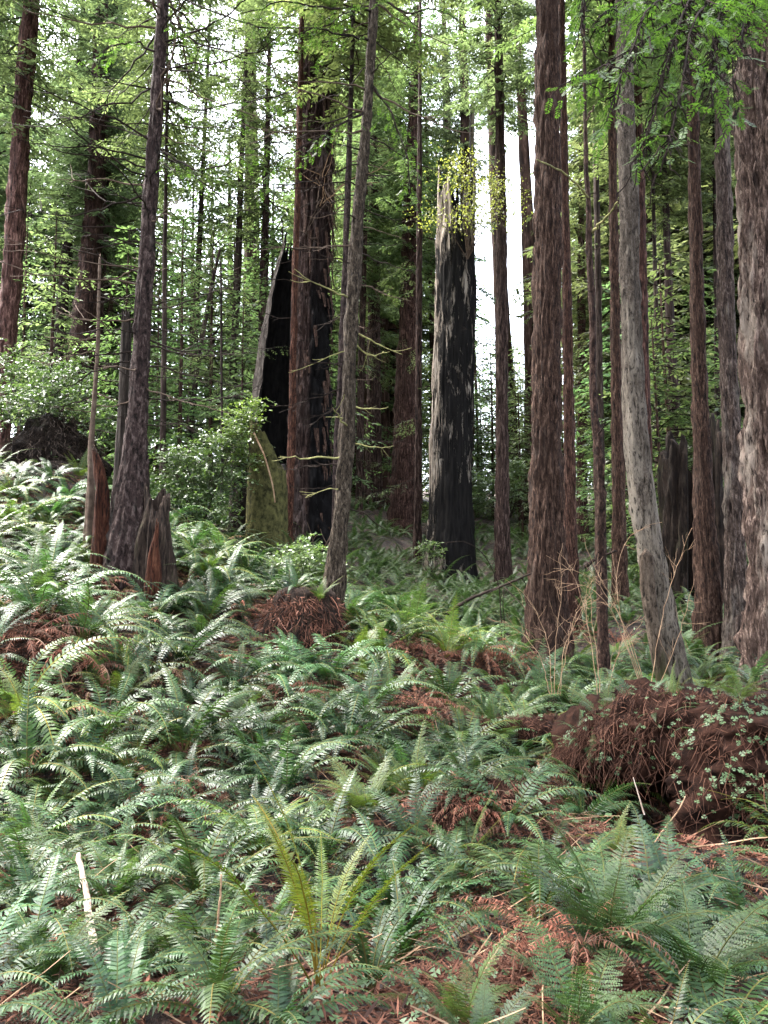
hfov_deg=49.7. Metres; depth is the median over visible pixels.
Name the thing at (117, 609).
sword fern
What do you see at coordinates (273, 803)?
sword fern
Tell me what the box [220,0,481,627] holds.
spruce tree
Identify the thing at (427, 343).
young conifer
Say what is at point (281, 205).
conifer
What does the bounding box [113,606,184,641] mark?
dead fern
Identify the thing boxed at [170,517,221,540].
sword fern
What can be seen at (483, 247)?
sky
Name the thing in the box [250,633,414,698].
sword fern
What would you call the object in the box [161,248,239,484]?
slanting tree
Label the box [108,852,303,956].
sword fern
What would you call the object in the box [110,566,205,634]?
sword fern
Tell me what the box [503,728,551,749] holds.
sword fern
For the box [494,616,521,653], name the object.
lady fern
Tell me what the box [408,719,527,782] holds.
sword fern
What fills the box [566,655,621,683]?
lady fern
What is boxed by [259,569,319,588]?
sword fern
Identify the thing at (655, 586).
spruce tree
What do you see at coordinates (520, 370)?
young conifer
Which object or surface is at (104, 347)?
young conifer
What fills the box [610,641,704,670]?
sword fern
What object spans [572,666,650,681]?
sword fern
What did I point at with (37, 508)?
sword fern
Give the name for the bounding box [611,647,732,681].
sword fern
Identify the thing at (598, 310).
conifer
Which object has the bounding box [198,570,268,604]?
sword fern
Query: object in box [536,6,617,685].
crooked tree
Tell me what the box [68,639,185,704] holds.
lady fern
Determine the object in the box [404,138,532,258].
vine maple
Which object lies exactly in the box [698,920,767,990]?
sword fern
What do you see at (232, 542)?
sword fern
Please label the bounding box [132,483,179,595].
rotten stump
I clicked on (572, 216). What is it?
conifer
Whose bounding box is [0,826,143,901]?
sword fern
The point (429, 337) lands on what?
conifer
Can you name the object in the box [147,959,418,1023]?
sword fern
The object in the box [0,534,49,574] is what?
sword fern
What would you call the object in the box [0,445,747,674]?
fern undergrowth
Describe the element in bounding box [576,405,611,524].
young conifer
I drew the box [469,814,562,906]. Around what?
dead fern
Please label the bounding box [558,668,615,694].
sword fern
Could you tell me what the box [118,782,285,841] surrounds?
sword fern
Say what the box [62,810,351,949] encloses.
sword fern
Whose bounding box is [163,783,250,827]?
dead fern
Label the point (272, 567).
sword fern
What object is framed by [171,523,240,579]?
sword fern
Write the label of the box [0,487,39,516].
sword fern
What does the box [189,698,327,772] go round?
sword fern
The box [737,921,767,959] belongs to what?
dead fern
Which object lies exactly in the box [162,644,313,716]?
sword fern
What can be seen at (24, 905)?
sword fern
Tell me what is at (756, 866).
sword fern
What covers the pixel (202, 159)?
conifer
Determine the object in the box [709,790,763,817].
lady fern
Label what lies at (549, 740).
sword fern
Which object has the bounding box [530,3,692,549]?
conifer
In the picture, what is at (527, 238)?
conifer
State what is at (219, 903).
dry stalk
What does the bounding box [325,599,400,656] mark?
lady fern
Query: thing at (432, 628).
sword fern
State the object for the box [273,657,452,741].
sword fern
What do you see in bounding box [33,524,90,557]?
sword fern
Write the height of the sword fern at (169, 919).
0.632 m
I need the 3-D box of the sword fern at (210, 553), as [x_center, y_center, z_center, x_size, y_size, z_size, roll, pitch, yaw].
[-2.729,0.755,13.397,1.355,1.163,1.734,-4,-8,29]
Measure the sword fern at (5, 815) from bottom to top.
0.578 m
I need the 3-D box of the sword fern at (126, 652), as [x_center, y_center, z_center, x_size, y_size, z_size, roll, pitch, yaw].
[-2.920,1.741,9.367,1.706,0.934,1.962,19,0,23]
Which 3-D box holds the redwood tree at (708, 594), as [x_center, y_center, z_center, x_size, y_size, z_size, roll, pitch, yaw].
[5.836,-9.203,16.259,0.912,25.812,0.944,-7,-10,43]
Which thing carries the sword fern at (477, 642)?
on the ground
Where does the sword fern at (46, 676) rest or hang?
on the ground
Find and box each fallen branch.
[446,573,530,614]
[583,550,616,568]
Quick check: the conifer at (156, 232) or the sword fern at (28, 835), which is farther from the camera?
the conifer at (156, 232)
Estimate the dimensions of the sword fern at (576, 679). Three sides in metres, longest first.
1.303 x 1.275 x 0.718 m
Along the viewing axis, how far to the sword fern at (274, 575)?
13.32 m
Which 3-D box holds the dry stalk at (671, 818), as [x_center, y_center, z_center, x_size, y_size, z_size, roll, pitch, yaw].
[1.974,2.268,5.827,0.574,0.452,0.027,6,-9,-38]
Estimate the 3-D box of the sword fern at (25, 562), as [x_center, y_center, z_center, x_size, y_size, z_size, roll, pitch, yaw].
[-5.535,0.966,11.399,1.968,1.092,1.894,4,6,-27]
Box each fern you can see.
[0,442,43,485]
[0,457,85,495]
[0,459,53,491]
[0,460,25,491]
[0,460,72,508]
[0,472,40,491]
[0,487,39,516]
[0,492,30,510]
[0,495,84,532]
[0,499,52,540]
[0,509,57,573]
[0,514,83,546]
[0,519,33,541]
[0,520,120,589]
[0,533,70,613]
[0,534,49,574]
[0,547,126,607]
[0,558,61,582]
[0,561,37,571]
[0,567,85,620]
[0,567,152,619]
[0,570,127,639]
[0,572,165,641]
[0,595,110,694]
[0,603,39,667]
[0,634,150,790]
[0,661,134,808]
[0,667,84,749]
[0,675,207,763]
[0,687,54,744]
[0,694,173,792]
[0,706,118,808]
[0,711,71,786]
[0,758,39,799]
[0,774,131,877]
[0,777,57,820]
[0,785,205,872]
[0,800,45,883]
[0,811,17,834]
[0,811,95,877]
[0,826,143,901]
[0,827,79,869]
[0,839,201,937]
[0,846,140,930]
[0,846,148,994]
[0,872,34,903]
[0,876,77,923]
[0,879,86,1023]
[0,889,129,990]
[0,913,104,981]
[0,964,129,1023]
[1,490,84,530]
[1,539,75,574]
[1,591,93,621]
[1,622,141,705]
[1,677,151,733]
[1,930,249,1023]
[2,761,113,829]
[3,525,84,559]
[5,469,112,510]
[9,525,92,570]
[11,581,175,695]
[11,910,238,1009]
[12,883,247,994]
[13,759,202,850]
[17,491,62,523]
[18,603,71,622]
[20,503,74,534]
[20,810,118,844]
[26,531,90,567]
[32,644,143,707]
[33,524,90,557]
[41,717,202,801]
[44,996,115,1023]
[45,500,84,519]
[47,499,84,523]
[52,515,84,524]
[53,562,113,588]
[57,617,200,690]
[59,613,155,669]
[60,541,89,575]
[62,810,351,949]
[63,877,257,987]
[64,758,251,863]
[65,449,87,480]
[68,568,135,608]
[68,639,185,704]
[69,593,162,630]
[71,901,371,1023]
[73,506,84,531]
[74,830,193,884]
[76,601,213,710]
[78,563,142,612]
[79,840,299,981]
[80,661,275,791]
[85,684,208,746]
[85,797,166,874]
[94,632,162,656]
[103,692,202,747]
[105,611,216,666]
[108,662,248,706]
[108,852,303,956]
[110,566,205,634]
[110,904,209,935]
[111,758,220,824]
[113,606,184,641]
[114,613,275,677]
[116,738,262,799]
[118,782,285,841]
[119,579,215,622]
[126,684,315,761]
[131,772,228,844]
[135,660,209,704]
[135,797,346,870]
[138,566,273,642]
[138,656,197,693]
[141,796,313,907]
[144,572,234,622]
[146,603,264,659]
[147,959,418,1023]
[149,849,269,883]
[150,760,430,997]
[161,853,370,961]
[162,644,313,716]
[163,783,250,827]
[165,541,275,621]
[169,505,215,525]
[169,509,241,550]
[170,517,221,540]
[170,774,331,850]
[170,828,254,851]
[171,519,279,571]
[171,521,237,540]
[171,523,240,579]
[171,530,267,596]
[172,529,208,555]
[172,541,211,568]
[173,540,194,570]
[175,549,205,575]
[177,523,265,578]
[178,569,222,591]
[180,721,320,799]
[183,668,259,698]
[184,693,332,763]
[186,599,266,618]
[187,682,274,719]
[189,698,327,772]
[190,512,241,543]
[191,516,267,558]
[194,636,257,673]
[195,893,353,977]
[197,546,287,585]
[197,724,384,820]
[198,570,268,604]
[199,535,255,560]
[200,644,341,713]
[202,763,438,893]
[203,647,253,670]
[205,571,282,624]
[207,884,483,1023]
[208,747,326,822]
[218,600,266,628]
[218,635,265,654]
[220,793,357,849]
[221,555,356,604]
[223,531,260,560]
[225,555,304,579]
[227,626,363,699]
[227,740,360,802]
[231,889,335,914]
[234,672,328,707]
[237,913,373,972]
[239,554,318,584]
[242,905,353,954]
[244,648,358,690]
[245,561,311,596]
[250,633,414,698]
[251,709,365,754]
[254,678,404,745]
[255,563,354,588]
[257,832,407,939]
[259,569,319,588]
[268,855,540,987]
[270,564,323,594]
[272,676,335,722]
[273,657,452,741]
[273,806,474,922]
[276,692,443,770]
[280,763,451,855]
[281,568,379,600]
[283,785,349,822]
[285,688,422,744]
[287,678,360,717]
[289,794,369,860]
[293,753,358,788]
[297,564,406,632]
[300,576,342,601]
[312,751,397,816]
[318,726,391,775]
[319,722,459,791]
[320,670,412,695]
[324,760,508,921]
[324,780,401,820]
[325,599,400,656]
[329,610,459,683]
[332,644,408,680]
[340,601,405,632]
[340,660,420,705]
[342,613,469,659]
[345,587,400,613]
[345,599,388,620]
[346,590,403,621]
[350,825,550,921]
[351,734,521,781]
[352,742,438,792]
[354,715,498,778]
[356,568,429,614]
[356,585,388,608]
[356,650,531,715]
[356,771,522,811]
[356,920,525,1023]
[357,738,458,801]
[358,585,410,608]
[359,610,425,628]
[362,585,443,620]
[364,602,478,633]
[364,627,447,671]
[368,716,442,748]
[370,672,454,729]
[375,584,446,624]
[377,610,506,669]
[378,584,441,640]
[378,717,457,802]
[379,618,480,649]
[382,612,459,656]
[382,621,455,646]
[384,700,536,765]
[384,966,551,1023]
[386,576,452,629]
[387,630,438,655]
[393,694,479,728]
[400,759,623,873]
[401,783,515,874]
[402,770,530,840]
[403,637,472,673]
[404,739,554,811]
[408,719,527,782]
[419,594,489,656]
[428,838,674,960]
[428,895,635,999]
[429,622,536,679]
[432,786,533,848]
[435,689,557,743]
[445,632,529,685]
[447,602,485,640]
[449,664,577,718]
[449,728,561,780]
[455,684,523,719]
[462,598,496,655]
[469,740,606,799]
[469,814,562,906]
[469,859,592,907]
[475,820,614,873]
[476,774,576,806]
[478,689,565,755]
[480,638,556,677]
[481,897,686,1012]
[482,829,673,902]
[483,790,721,1017]
[484,643,605,692]
[484,902,681,1023]
[485,746,556,767]
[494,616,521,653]
[497,776,642,830]
[497,902,659,991]
[498,638,570,705]
[498,674,627,707]
[499,653,592,684]
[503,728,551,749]
[509,760,589,802]
[511,767,588,820]
[511,802,767,977]
[512,683,577,716]
[514,836,606,858]
[519,753,671,838]
[524,652,583,687]
[526,818,570,845]
[531,692,586,748]
[535,749,561,788]
[536,965,765,1023]
[540,817,613,850]
[543,850,767,1007]
[551,673,594,691]
[553,811,607,829]
[557,666,631,694]
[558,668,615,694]
[560,777,671,831]
[561,710,590,762]
[564,669,614,753]
[565,913,767,1023]
[565,967,685,1023]
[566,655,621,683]
[569,652,635,682]
[572,622,596,644]
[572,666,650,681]
[574,642,596,663]
[575,802,678,856]
[581,647,650,669]
[583,628,644,655]
[588,627,639,648]
[590,876,767,1000]
[592,671,638,683]
[600,667,668,700]
[601,810,767,941]
[608,669,729,689]
[609,990,767,1023]
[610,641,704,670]
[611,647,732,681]
[613,668,655,680]
[616,639,701,680]
[616,669,633,685]
[618,654,650,673]
[625,685,675,752]
[630,631,648,655]
[633,616,723,648]
[635,660,691,709]
[640,649,714,663]
[641,674,714,685]
[644,636,739,666]
[650,828,767,938]
[656,677,763,727]
[675,834,767,899]
[686,650,736,680]
[689,646,739,678]
[691,663,737,688]
[692,655,721,679]
[694,673,728,691]
[698,660,767,709]
[698,790,767,843]
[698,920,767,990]
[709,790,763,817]
[713,652,767,695]
[713,845,767,878]
[716,884,757,902]
[720,982,766,1023]
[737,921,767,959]
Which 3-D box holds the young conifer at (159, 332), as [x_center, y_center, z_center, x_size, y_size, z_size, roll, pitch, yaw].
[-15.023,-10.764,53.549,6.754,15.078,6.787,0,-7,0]
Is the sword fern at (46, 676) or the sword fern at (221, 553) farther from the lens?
the sword fern at (221, 553)
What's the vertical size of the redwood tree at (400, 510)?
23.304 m
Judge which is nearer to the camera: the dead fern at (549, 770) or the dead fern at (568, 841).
the dead fern at (568, 841)
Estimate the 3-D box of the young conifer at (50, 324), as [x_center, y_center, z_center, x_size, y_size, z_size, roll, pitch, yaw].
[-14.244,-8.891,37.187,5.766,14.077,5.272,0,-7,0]
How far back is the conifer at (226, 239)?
61.38 m
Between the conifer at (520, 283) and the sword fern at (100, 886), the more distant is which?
the conifer at (520, 283)
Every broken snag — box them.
[90,445,109,580]
[110,307,130,505]
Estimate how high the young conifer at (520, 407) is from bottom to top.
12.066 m
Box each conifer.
[0,0,124,418]
[0,0,143,358]
[0,8,60,337]
[0,21,47,267]
[0,117,112,429]
[0,157,42,425]
[0,163,101,435]
[0,208,75,435]
[5,197,115,453]
[10,297,46,442]
[12,208,115,431]
[16,93,206,458]
[19,0,190,463]
[19,211,131,417]
[29,0,184,357]
[31,7,175,295]
[35,13,183,444]
[63,92,242,455]
[64,0,258,485]
[73,225,195,466]
[102,137,249,458]
[111,218,160,445]
[111,308,153,461]
[112,217,207,462]
[113,269,206,481]
[147,209,224,491]
[149,243,184,454]
[149,301,186,453]
[150,153,257,448]
[150,223,262,487]
[151,308,215,455]
[155,1,255,482]
[157,230,224,450]
[166,207,257,469]
[178,292,281,500]
[183,164,338,470]
[197,168,276,450]
[197,255,242,459]
[197,316,249,470]
[199,136,244,466]
[201,8,290,493]
[206,0,291,432]
[206,212,337,478]
[253,90,385,450]
[268,0,459,528]
[269,53,367,392]
[269,79,296,285]
[289,2,482,508]
[328,200,390,489]
[329,370,355,469]
[331,178,342,473]
[331,342,393,504]
[332,95,431,496]
[333,0,436,486]
[334,1,481,475]
[381,105,494,511]
[389,346,427,459]
[389,353,431,513]
[402,0,509,332]
[421,348,474,526]
[422,0,514,519]
[422,151,495,486]
[422,294,487,488]
[422,342,489,499]
[426,264,520,504]
[427,412,495,513]
[458,1,532,512]
[473,336,527,520]
[473,376,490,494]
[473,400,494,517]
[474,367,494,475]
[475,351,524,472]
[475,356,495,473]
[477,308,523,481]
[478,0,536,522]
[479,360,531,526]
[480,368,531,539]
[481,309,563,499]
[482,394,523,515]
[510,22,689,531]
[512,342,523,420]
[515,362,524,501]
[520,0,740,469]
[527,363,590,503]
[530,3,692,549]
[561,7,659,569]
[561,11,712,460]
[561,18,737,436]
[561,127,608,463]
[561,386,594,525]
[562,125,682,434]
[562,133,611,515]
[563,267,663,555]
[567,4,715,510]
[568,133,605,339]
[574,352,627,542]
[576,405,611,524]
[577,295,692,555]
[578,0,736,443]
[582,225,742,500]
[588,370,633,539]
[591,253,748,561]
[592,306,692,574]
[646,33,743,408]
[646,43,743,423]
[648,32,743,445]
[652,266,748,564]
[657,13,741,419]
[657,46,744,427]
[686,290,745,546]
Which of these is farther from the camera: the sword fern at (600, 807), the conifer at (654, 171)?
the conifer at (654, 171)
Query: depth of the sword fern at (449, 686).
9.89 m
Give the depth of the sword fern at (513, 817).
6.07 m
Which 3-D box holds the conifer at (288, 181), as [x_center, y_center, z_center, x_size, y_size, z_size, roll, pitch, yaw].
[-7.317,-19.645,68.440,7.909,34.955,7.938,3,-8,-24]
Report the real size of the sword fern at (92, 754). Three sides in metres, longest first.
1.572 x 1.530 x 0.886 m
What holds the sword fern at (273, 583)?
on the ground
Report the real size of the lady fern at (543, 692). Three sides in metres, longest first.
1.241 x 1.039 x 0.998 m
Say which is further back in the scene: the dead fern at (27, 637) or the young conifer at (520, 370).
the young conifer at (520, 370)
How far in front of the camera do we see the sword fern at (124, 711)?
7.70 m
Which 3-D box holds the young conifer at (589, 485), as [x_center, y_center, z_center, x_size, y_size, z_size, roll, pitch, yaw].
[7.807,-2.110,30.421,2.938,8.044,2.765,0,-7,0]
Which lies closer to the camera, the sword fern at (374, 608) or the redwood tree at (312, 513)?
the sword fern at (374, 608)
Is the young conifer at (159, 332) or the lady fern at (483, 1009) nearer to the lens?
the lady fern at (483, 1009)
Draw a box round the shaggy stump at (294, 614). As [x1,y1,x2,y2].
[250,585,357,657]
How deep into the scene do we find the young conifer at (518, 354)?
51.63 m
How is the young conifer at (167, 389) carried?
on the ground
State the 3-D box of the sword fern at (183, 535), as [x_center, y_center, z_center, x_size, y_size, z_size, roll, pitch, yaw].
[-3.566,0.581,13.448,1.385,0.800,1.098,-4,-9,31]
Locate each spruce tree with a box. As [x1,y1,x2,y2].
[0,0,327,591]
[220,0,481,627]
[615,0,692,683]
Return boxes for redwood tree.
[0,0,124,456]
[28,0,167,432]
[41,0,147,447]
[183,0,344,432]
[202,0,394,544]
[238,0,403,554]
[329,4,423,514]
[330,2,435,510]
[352,0,441,567]
[357,0,460,536]
[424,0,535,592]
[472,0,577,678]
[484,0,673,611]
[518,31,609,547]
[544,0,767,690]
[558,0,583,634]
[566,0,711,471]
[658,0,747,667]
[686,6,723,656]
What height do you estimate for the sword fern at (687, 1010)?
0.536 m
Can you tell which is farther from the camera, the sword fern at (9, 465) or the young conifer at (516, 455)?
the young conifer at (516, 455)
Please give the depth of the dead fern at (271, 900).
5.52 m
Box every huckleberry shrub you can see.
[0,337,118,452]
[148,417,262,536]
[207,390,275,474]
[245,531,352,586]
[409,540,446,576]
[472,457,530,517]
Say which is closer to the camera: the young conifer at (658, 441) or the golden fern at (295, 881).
the golden fern at (295, 881)
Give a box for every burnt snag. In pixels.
[252,232,292,472]
[423,101,479,582]
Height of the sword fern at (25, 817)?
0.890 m
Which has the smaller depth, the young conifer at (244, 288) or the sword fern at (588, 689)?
the sword fern at (588, 689)
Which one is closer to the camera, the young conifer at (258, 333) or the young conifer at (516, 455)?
the young conifer at (258, 333)
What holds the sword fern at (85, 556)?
on the ground
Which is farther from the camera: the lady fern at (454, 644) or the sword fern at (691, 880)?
the lady fern at (454, 644)
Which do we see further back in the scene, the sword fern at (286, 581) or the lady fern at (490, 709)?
the sword fern at (286, 581)
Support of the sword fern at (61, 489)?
on the ground
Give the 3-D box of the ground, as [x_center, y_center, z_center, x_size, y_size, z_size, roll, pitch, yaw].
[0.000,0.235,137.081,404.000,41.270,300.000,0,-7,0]
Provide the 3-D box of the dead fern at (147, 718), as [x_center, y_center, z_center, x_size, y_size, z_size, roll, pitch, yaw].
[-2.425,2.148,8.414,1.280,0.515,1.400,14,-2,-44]
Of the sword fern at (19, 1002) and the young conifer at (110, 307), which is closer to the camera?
the sword fern at (19, 1002)
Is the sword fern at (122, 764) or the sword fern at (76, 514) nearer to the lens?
the sword fern at (122, 764)
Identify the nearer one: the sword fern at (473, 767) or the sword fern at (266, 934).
the sword fern at (266, 934)
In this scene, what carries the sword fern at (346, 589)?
on the ground
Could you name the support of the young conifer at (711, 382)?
on the ground
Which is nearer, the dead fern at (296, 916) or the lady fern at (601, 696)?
the dead fern at (296, 916)
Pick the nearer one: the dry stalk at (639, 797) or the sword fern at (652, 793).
the dry stalk at (639, 797)
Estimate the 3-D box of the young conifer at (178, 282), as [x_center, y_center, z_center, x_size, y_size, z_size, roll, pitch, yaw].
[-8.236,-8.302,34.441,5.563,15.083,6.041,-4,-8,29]
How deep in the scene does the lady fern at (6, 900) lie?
4.45 m
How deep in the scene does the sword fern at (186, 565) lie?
12.85 m
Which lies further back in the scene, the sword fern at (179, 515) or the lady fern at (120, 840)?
the sword fern at (179, 515)
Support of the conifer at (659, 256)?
on the ground
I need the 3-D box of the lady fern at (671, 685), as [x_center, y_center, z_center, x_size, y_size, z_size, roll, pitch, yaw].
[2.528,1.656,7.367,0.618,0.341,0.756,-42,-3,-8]
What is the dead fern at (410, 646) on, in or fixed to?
on the ground
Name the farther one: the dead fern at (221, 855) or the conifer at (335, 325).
the conifer at (335, 325)
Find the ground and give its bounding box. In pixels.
[0,453,767,1023]
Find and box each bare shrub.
[441,541,508,648]
[485,543,599,693]
[544,522,707,681]
[546,554,643,693]
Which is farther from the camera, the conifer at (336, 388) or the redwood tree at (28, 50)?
the conifer at (336, 388)
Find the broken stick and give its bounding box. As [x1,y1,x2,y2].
[76,852,100,958]
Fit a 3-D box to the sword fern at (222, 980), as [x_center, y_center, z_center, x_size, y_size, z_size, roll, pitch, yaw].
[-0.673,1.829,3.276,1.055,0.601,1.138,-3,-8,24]
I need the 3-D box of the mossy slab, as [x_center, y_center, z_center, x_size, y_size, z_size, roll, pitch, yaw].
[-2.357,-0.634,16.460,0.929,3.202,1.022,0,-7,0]
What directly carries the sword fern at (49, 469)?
on the ground
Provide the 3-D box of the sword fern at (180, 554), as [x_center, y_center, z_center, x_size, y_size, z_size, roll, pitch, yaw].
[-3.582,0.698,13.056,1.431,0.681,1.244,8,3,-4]
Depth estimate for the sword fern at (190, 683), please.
9.11 m
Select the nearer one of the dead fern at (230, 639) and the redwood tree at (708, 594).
the dead fern at (230, 639)
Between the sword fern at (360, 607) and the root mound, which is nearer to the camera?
the sword fern at (360, 607)
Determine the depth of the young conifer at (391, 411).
46.55 m
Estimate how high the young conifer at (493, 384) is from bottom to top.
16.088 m
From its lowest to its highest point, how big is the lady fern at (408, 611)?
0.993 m
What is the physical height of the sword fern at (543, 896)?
0.861 m
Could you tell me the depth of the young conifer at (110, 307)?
34.28 m
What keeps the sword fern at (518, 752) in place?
on the ground
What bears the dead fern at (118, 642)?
on the ground
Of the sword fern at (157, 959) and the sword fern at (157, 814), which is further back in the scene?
the sword fern at (157, 814)
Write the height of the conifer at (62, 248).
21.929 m
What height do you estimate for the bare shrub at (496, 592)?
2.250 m
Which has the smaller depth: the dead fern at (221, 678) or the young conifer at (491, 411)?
the dead fern at (221, 678)
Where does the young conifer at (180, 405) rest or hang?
on the ground
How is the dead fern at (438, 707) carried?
on the ground
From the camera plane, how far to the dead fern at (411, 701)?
9.26 m
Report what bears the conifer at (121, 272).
on the ground
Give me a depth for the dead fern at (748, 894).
5.08 m
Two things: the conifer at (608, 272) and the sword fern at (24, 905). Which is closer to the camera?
the sword fern at (24, 905)
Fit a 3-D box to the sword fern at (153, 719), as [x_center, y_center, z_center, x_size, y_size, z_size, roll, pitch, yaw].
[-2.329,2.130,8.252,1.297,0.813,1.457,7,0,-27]
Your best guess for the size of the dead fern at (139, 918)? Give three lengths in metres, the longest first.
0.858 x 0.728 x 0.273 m
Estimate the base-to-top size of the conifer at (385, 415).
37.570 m
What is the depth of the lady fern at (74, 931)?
3.89 m
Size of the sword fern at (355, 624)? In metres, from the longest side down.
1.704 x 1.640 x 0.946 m
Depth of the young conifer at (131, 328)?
41.73 m
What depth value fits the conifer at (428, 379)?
65.71 m
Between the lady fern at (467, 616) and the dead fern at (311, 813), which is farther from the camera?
the lady fern at (467, 616)
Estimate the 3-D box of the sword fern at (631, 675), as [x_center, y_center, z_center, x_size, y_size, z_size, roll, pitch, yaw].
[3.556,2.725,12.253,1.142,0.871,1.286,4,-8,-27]
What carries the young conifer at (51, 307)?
on the ground
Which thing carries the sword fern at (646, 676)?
on the ground
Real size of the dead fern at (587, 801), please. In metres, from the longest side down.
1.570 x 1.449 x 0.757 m
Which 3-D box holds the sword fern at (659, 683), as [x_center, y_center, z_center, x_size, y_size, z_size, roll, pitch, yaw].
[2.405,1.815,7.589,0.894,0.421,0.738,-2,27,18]
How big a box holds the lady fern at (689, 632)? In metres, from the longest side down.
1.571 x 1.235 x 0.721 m
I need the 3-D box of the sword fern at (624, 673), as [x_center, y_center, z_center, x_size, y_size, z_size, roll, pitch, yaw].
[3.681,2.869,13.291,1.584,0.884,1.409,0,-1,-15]
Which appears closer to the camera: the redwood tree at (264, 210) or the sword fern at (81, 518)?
the sword fern at (81, 518)
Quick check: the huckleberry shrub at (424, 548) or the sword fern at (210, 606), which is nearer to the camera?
the sword fern at (210, 606)
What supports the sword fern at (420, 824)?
on the ground
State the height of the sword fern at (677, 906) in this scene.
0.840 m
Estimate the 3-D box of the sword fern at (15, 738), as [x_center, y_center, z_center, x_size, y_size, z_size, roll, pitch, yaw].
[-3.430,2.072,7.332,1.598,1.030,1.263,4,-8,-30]
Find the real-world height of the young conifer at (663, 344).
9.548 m
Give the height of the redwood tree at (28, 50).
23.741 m
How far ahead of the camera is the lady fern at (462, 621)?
14.11 m
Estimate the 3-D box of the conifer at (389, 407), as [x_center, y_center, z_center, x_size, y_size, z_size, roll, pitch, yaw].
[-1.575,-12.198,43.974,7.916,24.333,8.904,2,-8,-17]
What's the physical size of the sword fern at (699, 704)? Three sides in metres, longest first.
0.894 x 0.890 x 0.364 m
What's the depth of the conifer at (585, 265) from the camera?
50.33 m
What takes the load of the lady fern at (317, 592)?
on the shaggy stump at (294, 614)
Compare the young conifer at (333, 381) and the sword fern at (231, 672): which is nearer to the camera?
the sword fern at (231, 672)
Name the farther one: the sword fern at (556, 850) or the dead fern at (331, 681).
the dead fern at (331, 681)
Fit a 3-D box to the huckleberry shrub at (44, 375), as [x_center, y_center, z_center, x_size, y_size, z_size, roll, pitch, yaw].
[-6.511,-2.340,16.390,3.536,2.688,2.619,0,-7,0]
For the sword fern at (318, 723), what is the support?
on the ground
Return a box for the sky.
[7,0,591,493]
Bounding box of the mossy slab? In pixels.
[245,407,287,548]
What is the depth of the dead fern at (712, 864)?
5.26 m
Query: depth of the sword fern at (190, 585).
11.64 m
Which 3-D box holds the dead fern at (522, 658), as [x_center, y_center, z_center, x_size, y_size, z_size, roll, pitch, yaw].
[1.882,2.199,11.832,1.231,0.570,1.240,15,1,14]
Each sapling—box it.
[20,255,191,561]
[164,254,287,510]
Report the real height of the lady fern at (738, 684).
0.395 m
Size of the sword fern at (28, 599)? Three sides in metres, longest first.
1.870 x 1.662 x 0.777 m
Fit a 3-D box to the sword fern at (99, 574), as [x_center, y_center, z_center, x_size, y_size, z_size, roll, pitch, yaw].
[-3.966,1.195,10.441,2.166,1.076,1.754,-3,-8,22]
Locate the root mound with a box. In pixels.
[0,414,113,480]
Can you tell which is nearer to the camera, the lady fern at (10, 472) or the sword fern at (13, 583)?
the sword fern at (13, 583)
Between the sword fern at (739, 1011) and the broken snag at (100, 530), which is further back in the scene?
the broken snag at (100, 530)
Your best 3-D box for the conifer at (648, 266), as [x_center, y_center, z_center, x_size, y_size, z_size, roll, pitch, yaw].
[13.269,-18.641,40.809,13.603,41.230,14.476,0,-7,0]
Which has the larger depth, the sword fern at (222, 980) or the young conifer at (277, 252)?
the young conifer at (277, 252)
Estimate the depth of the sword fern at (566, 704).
9.79 m
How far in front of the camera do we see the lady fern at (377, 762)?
7.73 m
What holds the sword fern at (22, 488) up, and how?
on the ground
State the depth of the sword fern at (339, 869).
5.61 m
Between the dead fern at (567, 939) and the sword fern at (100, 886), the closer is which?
the dead fern at (567, 939)
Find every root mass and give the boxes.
[533,677,730,806]
[651,684,767,858]
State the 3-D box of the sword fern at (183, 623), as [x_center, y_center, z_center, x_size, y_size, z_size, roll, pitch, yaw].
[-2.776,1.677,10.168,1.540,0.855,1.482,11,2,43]
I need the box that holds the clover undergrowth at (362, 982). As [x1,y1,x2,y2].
[0,446,767,1023]
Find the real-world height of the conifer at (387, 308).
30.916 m
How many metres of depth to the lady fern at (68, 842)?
5.97 m
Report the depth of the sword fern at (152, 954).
4.00 m
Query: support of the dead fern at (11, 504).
on the ground
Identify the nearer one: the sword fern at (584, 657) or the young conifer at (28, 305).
the sword fern at (584, 657)
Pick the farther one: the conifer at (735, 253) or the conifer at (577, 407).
the conifer at (577, 407)
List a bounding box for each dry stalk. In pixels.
[56,639,74,722]
[215,874,221,973]
[265,877,310,973]
[633,777,644,814]
[655,796,685,841]
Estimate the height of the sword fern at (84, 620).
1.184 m
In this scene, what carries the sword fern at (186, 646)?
on the ground
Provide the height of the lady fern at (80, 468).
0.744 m
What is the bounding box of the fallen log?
[445,706,563,751]
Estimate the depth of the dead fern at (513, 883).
5.30 m
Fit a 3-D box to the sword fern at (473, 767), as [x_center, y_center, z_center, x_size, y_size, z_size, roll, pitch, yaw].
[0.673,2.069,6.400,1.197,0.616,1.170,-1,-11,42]
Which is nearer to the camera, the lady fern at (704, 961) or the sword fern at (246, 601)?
the lady fern at (704, 961)
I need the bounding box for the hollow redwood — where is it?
[657,413,724,606]
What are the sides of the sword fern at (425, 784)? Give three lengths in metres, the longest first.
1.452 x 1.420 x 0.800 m
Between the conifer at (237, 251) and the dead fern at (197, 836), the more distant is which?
the conifer at (237, 251)
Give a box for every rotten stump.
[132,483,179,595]
[144,518,161,603]
[228,442,247,541]
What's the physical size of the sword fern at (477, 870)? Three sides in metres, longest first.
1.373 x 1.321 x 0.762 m

